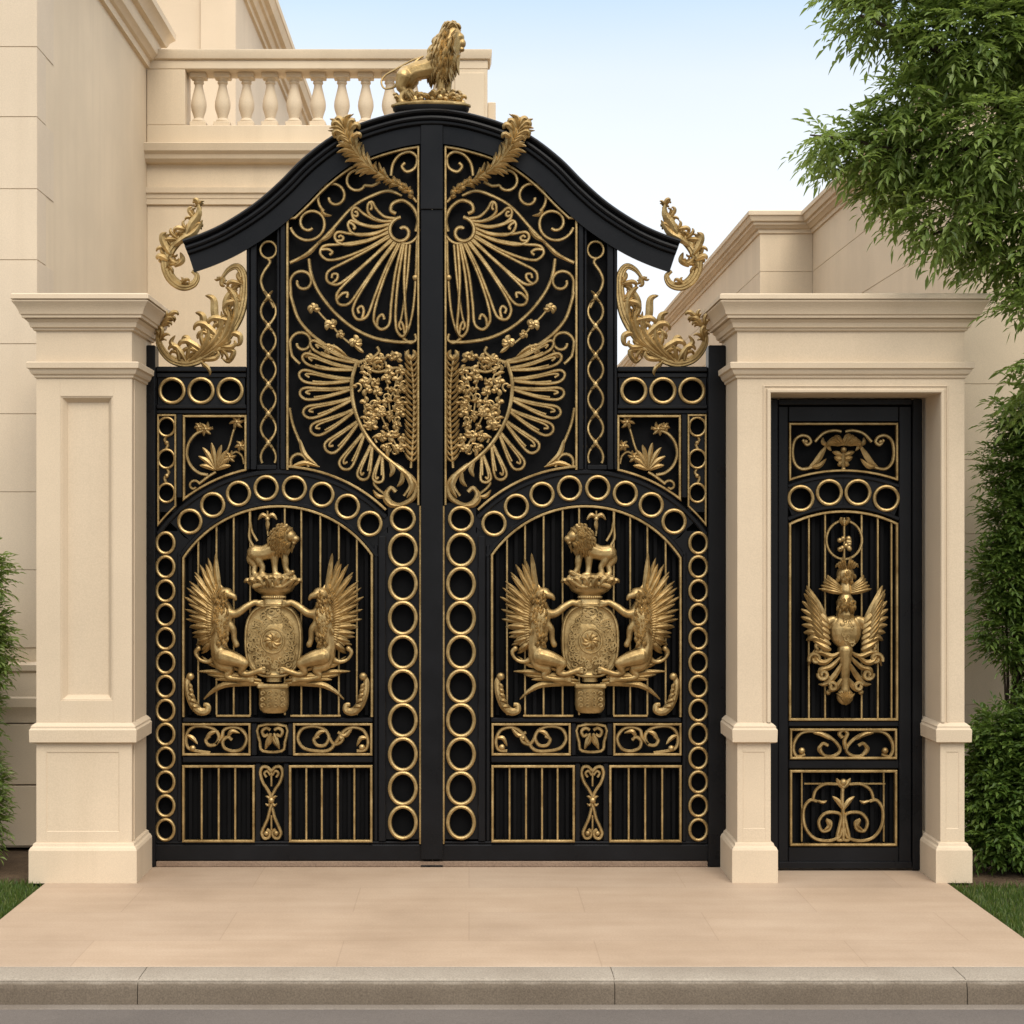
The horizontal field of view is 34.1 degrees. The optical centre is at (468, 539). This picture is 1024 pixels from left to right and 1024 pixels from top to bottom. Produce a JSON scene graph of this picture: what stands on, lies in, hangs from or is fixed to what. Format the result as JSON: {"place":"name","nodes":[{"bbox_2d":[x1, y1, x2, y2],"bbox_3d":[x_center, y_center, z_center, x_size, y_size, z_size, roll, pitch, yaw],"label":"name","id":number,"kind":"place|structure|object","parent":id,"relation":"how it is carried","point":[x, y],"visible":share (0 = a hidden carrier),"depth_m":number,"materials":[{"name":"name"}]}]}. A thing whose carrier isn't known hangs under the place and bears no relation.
{"place":"outdoors","nodes":[
{"label":"outdoors","id":0,"kind":"place"},
{"bbox_2d":[0,847,30,848],"bbox_3d":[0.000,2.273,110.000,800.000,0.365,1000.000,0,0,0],"label":"ground","id":1,"kind":"structure","parent":0,"point":[17,847],"depth_m":11.31,"materials":[{"name":"black"}]},
{"bbox_2d":[0,967,1023,1004],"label":"kerb","id":2,"kind":"structure","parent":1,"relation":"on","point":[511,986],"depth_m":7.42,"materials":[{"name":"concrete"}]},
{"bbox_2d":[0,1005,1023,1009],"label":"gutter","id":3,"kind":"object","parent":1,"relation":"on","point":[511,1007],"visible":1,"depth_m":7.36,"materials":[{"name":"concrete"}]},
{"bbox_2d":[0,866,1023,967],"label":"driveway","id":4,"kind":"structure","parent":0,"point":[610,917],"depth_m":8.57,"materials":[{"name":"beige concrete"}]},
{"bbox_2d":[10,293,171,882],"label":"gate pier","id":5,"kind":"structure","parent":4,"relation":"on","point":[90,730],"depth_m":9.53,"materials":[{"name":"stone"}]},
{"bbox_2d":[156,860,707,866],"bbox_3d":[-0.222,1.939,10.033,3.300,0.033,0.135,0,0,0],"label":"threshold","id":6,"kind":"object","parent":4,"relation":"on","point":[431,862],"visible":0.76,"depth_m":9.96,"materials":[{"name":"stone"}]},
{"bbox_2d":[146,108,725,866],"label":"gate arch","id":7,"kind":"structure","parent":4,"relation":"on","point":[298,186],"depth_m":9.95,"materials":[{"name":"black metal"}]},
{"bbox_2d":[154,114,442,866],"bbox_3d":[-1.029,-0.283,9.939,1.746,4.474,0.238,0,0,0],"label":"gate leaf","id":8,"kind":"object","parent":7,"relation":"attached to","point":[299,587],"visible":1,"depth_m":9.98,"materials":[{"name":"black metal"}]},
{"bbox_2d":[380,20,470,112],"bbox_3d":[-0.261,-2.837,9.997,0.546,0.550,0.213,0,0,0],"label":"lion statue","id":9,"kind":"object","parent":7,"relation":"on","point":[439,65],"visible":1,"depth_m":9.94,"materials":[{"name":"gold metal"}]},
{"bbox_2d":[432,114,709,866],"bbox_3d":[0.615,-0.283,9.939,1.686,4.474,0.238,0,0,0],"label":"gate leaf","id":10,"kind":"object","parent":7,"relation":"attached to","point":[575,592],"visible":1,"depth_m":9.99,"materials":[{"name":"black metal"}]},
{"bbox_2d":[700,293,991,882],"bbox_3d":[2.186,0.280,9.830,1.536,3.352,0.816,0,0,0],"label":"door surround","id":11,"kind":"object","parent":4,"relation":"on","point":[844,345],"depth_m":9.54,"materials":[{"name":"stone"}]},
{"bbox_2d":[771,399,921,869],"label":"pedestrian gate","id":12,"kind":"structure","parent":11,"relation":"attached to","point":[846,624],"depth_m":9.86,"materials":[{"name":"black metal"}]},
{"bbox_2d":[0,1010,1023,1023],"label":"road","id":13,"kind":"structure","parent":0,"point":[511,1016],"depth_m":7.23,"materials":[{"name":"grey asphalt"}]},
{"bbox_2d":[0,844,1023,887],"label":"planting bed","id":14,"kind":"object","parent":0,"point":[15,866],"visible":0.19,"depth_m":9.88,"materials":[{"name":"soil"}]},
{"bbox_2d":[0,536,29,864],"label":"shrub","id":15,"kind":"object","parent":14,"relation":"on","point":[5,667],"visible":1,"depth_m":9.91,"materials":[{"name":"green plant"}]},
{"bbox_2d":[617,87,1023,827],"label":"side building","id":16,"kind":"structure","parent":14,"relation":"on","point":[817,243],"depth_m":13.67,"materials":[{"name":"stone"}]},
{"bbox_2d":[778,0,1023,444],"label":"tree","id":17,"kind":"object","parent":14,"relation":"on","point":[971,71],"visible":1,"depth_m":9.28,"materials":[{"name":"green plant"}]},
{"bbox_2d":[964,391,1023,857],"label":"shrub","id":18,"kind":"object","parent":14,"relation":"on","point":[1003,556],"visible":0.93,"depth_m":10.20,"materials":[{"name":"green plant"}]},
{"bbox_2d":[964,681,1023,876],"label":"bush","id":19,"kind":"object","parent":14,"relation":"on","point":[994,791],"visible":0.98,"depth_m":9.85,"materials":[{"name":"green plant"}]},
{"bbox_2d":[0,876,1023,937],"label":"lawn","id":20,"kind":"structure","parent":0,"point":[1005,923],"depth_m":9.14,"materials":[{"name":"green plant"}]},
{"bbox_2d":[278,0,989,364],"label":"sky","id":21,"kind":"structure","parent":0,"point":[694,104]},
{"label":"courtyard","id":22,"kind":"structure","parent":0,"visible":0},
{"bbox_2d":[0,0,495,846],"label":"mansion","id":23,"kind":"structure","parent":22,"relation":"on","point":[130,130],"depth_m":13.15,"materials":[{"name":"stone"}]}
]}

